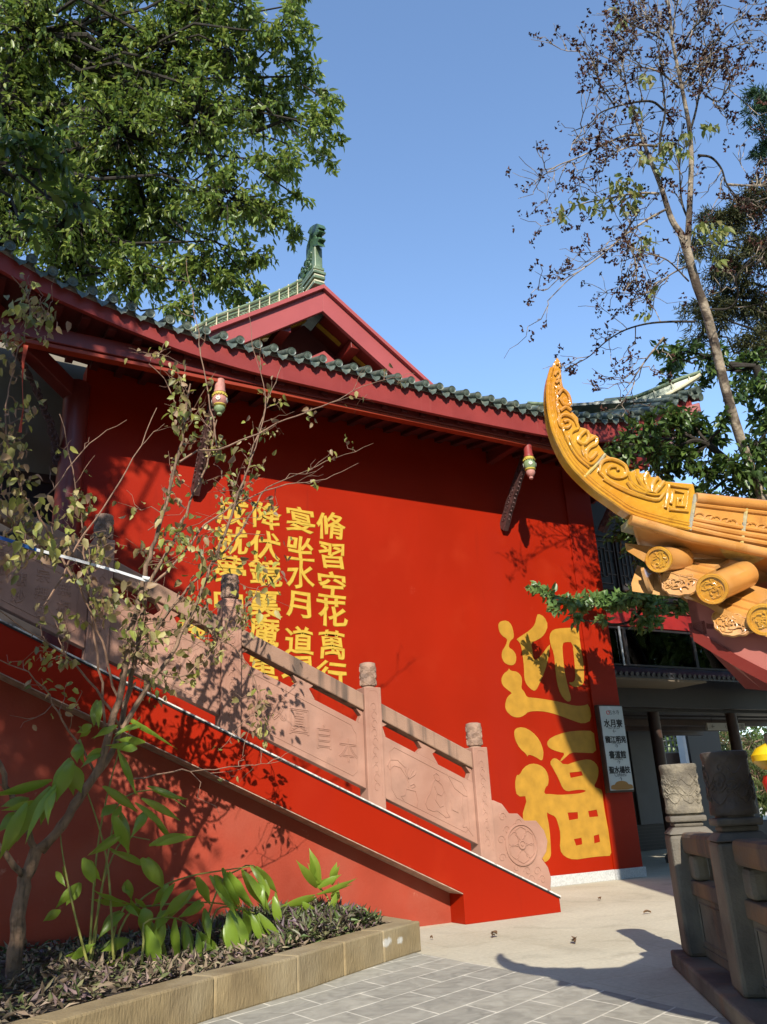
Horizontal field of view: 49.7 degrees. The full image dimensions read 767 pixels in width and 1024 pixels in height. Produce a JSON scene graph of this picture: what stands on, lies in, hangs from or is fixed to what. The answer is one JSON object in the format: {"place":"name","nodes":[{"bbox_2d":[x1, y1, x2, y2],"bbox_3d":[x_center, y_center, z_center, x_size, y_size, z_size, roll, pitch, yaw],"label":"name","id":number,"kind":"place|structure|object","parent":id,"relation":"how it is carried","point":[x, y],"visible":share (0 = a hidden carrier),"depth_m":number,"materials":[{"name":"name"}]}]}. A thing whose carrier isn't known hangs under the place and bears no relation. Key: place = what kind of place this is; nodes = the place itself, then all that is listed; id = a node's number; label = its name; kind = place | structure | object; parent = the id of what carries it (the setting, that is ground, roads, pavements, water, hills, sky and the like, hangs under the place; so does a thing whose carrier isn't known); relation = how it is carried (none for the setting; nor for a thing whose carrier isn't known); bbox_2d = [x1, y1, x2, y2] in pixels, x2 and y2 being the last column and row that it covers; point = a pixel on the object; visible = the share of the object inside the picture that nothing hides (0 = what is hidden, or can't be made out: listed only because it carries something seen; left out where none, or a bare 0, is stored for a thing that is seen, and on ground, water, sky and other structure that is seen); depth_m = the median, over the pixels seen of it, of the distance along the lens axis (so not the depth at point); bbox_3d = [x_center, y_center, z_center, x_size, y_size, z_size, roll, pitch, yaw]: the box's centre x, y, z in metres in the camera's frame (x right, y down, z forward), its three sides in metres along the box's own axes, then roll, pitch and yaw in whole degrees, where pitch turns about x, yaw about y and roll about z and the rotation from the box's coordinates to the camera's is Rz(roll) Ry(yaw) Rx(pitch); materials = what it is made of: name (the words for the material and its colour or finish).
{"place":"outdoors","nodes":[
{"label":"outdoors","id":0,"kind":"place"},
{"bbox_2d":[0,0,766,748],"label":"sky","id":1,"kind":"structure","parent":0,"point":[419,215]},
{"bbox_2d":[198,953,730,1023],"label":"slate paving","id":2,"kind":"structure","parent":0,"point":[415,988],"depth_m":4.79,"materials":[{"name":"grey stone"}]},
{"bbox_2d":[0,916,420,1023],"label":"planter","id":3,"kind":"object","parent":2,"relation":"on","point":[200,997],"visible":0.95,"depth_m":4.97,"materials":[{"name":"beige stone"}]},
{"bbox_2d":[0,700,195,971],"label":"ginger plant","id":4,"kind":"object","parent":3,"relation":"on","point":[23,818],"visible":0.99,"depth_m":5.55,"materials":[{"name":"green plant"}]},
{"bbox_2d":[44,836,261,965],"bbox_3d":[-1.540,2.754,5.704,1.482,0.998,0.462,8,-23,-28],"label":"ginger plant","id":5,"kind":"object","parent":3,"relation":"on","point":[153,937],"visible":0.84,"depth_m":5.62,"materials":[{"name":"green plant"}]},
{"bbox_2d":[0,911,392,1023],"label":"leaf litter","id":6,"kind":"object","parent":3,"relation":"on","point":[158,968],"visible":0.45,"depth_m":5.17,"materials":[{"name":"brown plant"}]},
{"bbox_2d":[0,261,411,982],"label":"sapling","id":7,"kind":"object","parent":3,"relation":"on","point":[26,873],"visible":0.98,"depth_m":6.09,"materials":[{"name":"green plant"}]},
{"bbox_2d":[18,345,27,432],"bbox_3d":[-2.543,-0.876,5.839,0.053,0.686,0.024,8,-23,-28],"label":"cloth strip","id":8,"kind":"object","parent":7,"relation":"hanging from","point":[25,347],"visible":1,"depth_m":5.88,"materials":[{"name":"red fabric"}]},
{"bbox_2d":[0,536,149,581],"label":"ribbon","id":9,"kind":"object","parent":7,"relation":"attached to","point":[145,579],"visible":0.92,"depth_m":5.84,"materials":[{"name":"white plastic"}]},
{"bbox_2d":[204,865,281,945],"bbox_3d":[-0.996,3.019,6.110,0.699,0.767,0.398,11,-24,-34],"label":"ginger plant","id":10,"kind":"object","parent":3,"relation":"on","point":[259,891],"visible":0.61,"depth_m":6.11,"materials":[{"name":"green plant"}]},
{"bbox_2d":[190,896,383,952],"bbox_3d":[-0.648,3.238,6.613,1.369,0.244,1.893,8,-23,-28],"label":"ground cover","id":11,"kind":"object","parent":3,"relation":"on","point":[327,915],"visible":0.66,"depth_m":6.41,"materials":[{"name":"purple plant"}]},
{"bbox_2d":[280,849,356,912],"bbox_3d":[-0.578,3.138,6.976,0.726,0.585,0.276,8,-23,-28],"label":"ginger plant","id":12,"kind":"object","parent":3,"relation":"on","point":[312,875],"visible":0.81,"depth_m":6.94,"materials":[{"name":"green plant"}]},
{"bbox_2d":[416,807,766,1018],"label":"ground","id":13,"kind":"structure","parent":0,"point":[623,944],"depth_m":6.77,"materials":[{"name":"beige concrete"}]},
{"bbox_2d":[0,342,86,636],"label":"side building","id":14,"kind":"structure","parent":13,"relation":"on","point":[37,459],"depth_m":11.11,"materials":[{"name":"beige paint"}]},
{"bbox_2d":[0,105,101,255],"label":"leafy branch tree","id":15,"kind":"object","parent":13,"relation":"on","point":[30,146],"visible":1,"depth_m":8.88,"materials":[{"name":"green plant"}]},
{"bbox_2d":[0,0,350,325],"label":"broadleaf tree","id":16,"kind":"object","parent":13,"relation":"on","point":[121,85],"visible":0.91,"depth_m":13.60,"materials":[{"name":"green plant"}]},
{"bbox_2d":[0,619,560,950],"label":"staircase","id":17,"kind":"structure","parent":13,"relation":"on","point":[275,821],"depth_m":7.32,"materials":[{"name":"red paint"}]},
{"bbox_2d":[0,499,550,890],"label":"stair balustrade","id":18,"kind":"object","parent":17,"relation":"on","point":[370,759],"visible":0.87,"depth_m":8.00,"materials":[{"name":"pink stone"}]},
{"bbox_2d":[0,224,703,886],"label":"temple hall","id":19,"kind":"structure","parent":13,"relation":"on","point":[432,530],"depth_m":11.50,"materials":[{"name":"red paint"}]},
{"bbox_2d":[594,705,633,792],"bbox_3d":[3.453,3.529,12.386,0.499,1.258,0.101,8,-23,-28],"label":"direction sign","id":20,"kind":"object","parent":19,"relation":"attached to","point":[615,759],"visible":1,"depth_m":12.33,"materials":[{"name":"white metal"}]},
{"bbox_2d":[504,0,766,499],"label":"seed tree","id":21,"kind":"object","parent":13,"relation":"on","point":[684,238],"visible":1,"depth_m":10.95,"materials":[{"name":"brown plant"}]},
{"bbox_2d":[525,401,766,635],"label":"broadleaf tree","id":22,"kind":"object","parent":13,"relation":"on","point":[692,431],"visible":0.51,"depth_m":11.34,"materials":[{"name":"green plant"}]},
{"bbox_2d":[543,358,766,690],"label":"pavilion","id":23,"kind":"structure","parent":13,"relation":"on","point":[703,556],"depth_m":3.12,"materials":[{"name":"yellow ceramic"}]},
{"bbox_2d":[676,736,689,762],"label":"white pillar","id":24,"kind":"structure","parent":13,"relation":"on","point":[682,749],"depth_m":21.97,"materials":[{"name":"paint"}]},
{"bbox_2d":[649,335,766,436],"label":"broadleaf tree","id":25,"kind":"object","parent":13,"relation":"on","point":[755,387],"visible":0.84,"depth_m":14.42,"materials":[{"name":"green plant"}]},
{"bbox_2d":[659,733,766,1023],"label":"pond balustrade","id":26,"kind":"object","parent":13,"relation":"on","point":[719,886],"visible":1,"depth_m":4.43,"materials":[{"name":"grey stone"}]},
{"bbox_2d":[663,727,766,817],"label":"garden hedge","id":27,"kind":"object","parent":13,"relation":"on","point":[758,730],"visible":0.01,"depth_m":30.97,"materials":[{"name":"green plant"}]},
{"bbox_2d":[673,167,766,370],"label":"conifer","id":28,"kind":"object","parent":13,"relation":"on","point":[730,215],"visible":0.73,"depth_m":15.50,"materials":[{"name":"green plant"}]},
{"bbox_2d":[719,730,766,811],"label":"bamboo clump","id":29,"kind":"object","parent":13,"relation":"on","point":[757,773],"visible":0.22,"depth_m":25.00,"materials":[{"name":"plant"}]},
{"bbox_2d":[739,78,766,167],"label":"conifer","id":30,"kind":"object","parent":13,"relation":"on","point":[754,93],"visible":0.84,"depth_m":17.09,"materials":[{"name":"green plant"}]},
{"bbox_2d":[647,736,680,824],"bbox_3d":[7.653,7.160,22.670,2.191,3.368,0.100,8,-23,-28],"label":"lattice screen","id":31,"kind":"object","parent":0,"point":[672,757],"visible":0.11,"depth_m":23.03,"materials":[{"name":"brown wood"}]},
{"bbox_2d":[590,499,766,862],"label":"tea house","id":32,"kind":"structure","parent":0,"point":[663,694],"depth_m":15.63,"materials":[{"name":"grey wood"}]},
{"bbox_2d":[595,534,620,590],"bbox_3d":[4.072,0.922,15.278,0.570,1.050,0.045,8,-23,-28],"label":"lattice window","id":33,"kind":"structure","parent":32,"relation":"in","point":[606,552],"depth_m":15.31,"materials":[{"name":"wood"}]},
{"bbox_2d":[608,626,628,665],"bbox_3d":[3.716,2.326,14.534,1.420,0.701,0.060,8,-23,-28],"label":"shop window","id":34,"kind":"structure","parent":32,"relation":"in","point":[613,630],"depth_m":14.79,"materials":[{"name":"black glass"}]},
{"bbox_2d":[614,539,639,591],"bbox_3d":[4.613,0.999,15.569,0.570,1.050,0.045,8,-23,-28],"label":"lattice window","id":35,"kind":"structure","parent":32,"relation":"in","point":[626,573],"depth_m":15.51,"materials":[{"name":"wood"}]},
{"bbox_2d":[624,627,698,669],"bbox_3d":[5.113,2.526,15.286,1.775,0.701,0.060,8,-23,-28],"label":"shop window","id":36,"kind":"structure","parent":32,"relation":"in","point":[657,648],"depth_m":15.29,"materials":[{"name":"black glass"}]},
{"bbox_2d":[693,639,728,671],"bbox_3d":[6.296,2.695,15.923,0.932,0.701,0.060,8,-23,-28],"label":"shop window","id":37,"kind":"structure","parent":32,"relation":"in","point":[706,660],"depth_m":15.81,"materials":[{"name":"black glass"}]},
{"bbox_2d":[705,718,745,729],"bbox_3d":[7.110,4.232,17.327,1.154,0.642,0.053,8,-23,-28],"label":"hanging sign","id":38,"kind":"object","parent":32,"relation":"hanging from","point":[715,726],"visible":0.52,"depth_m":17.12,"materials":[{"name":"black"}]},
{"bbox_2d":[751,743,766,791],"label":"lacquered lantern","id":39,"kind":"object","parent":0,"point":[759,756],"visible":0.98,"depth_m":6.46,"materials":[{"name":"yellow paint"}]},
{"bbox_2d":[753,781,766,833],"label":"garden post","id":40,"kind":"object","parent":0,"point":[763,827],"visible":0.07,"depth_m":9.49,"materials":[{"name":"stone"}]}
]}

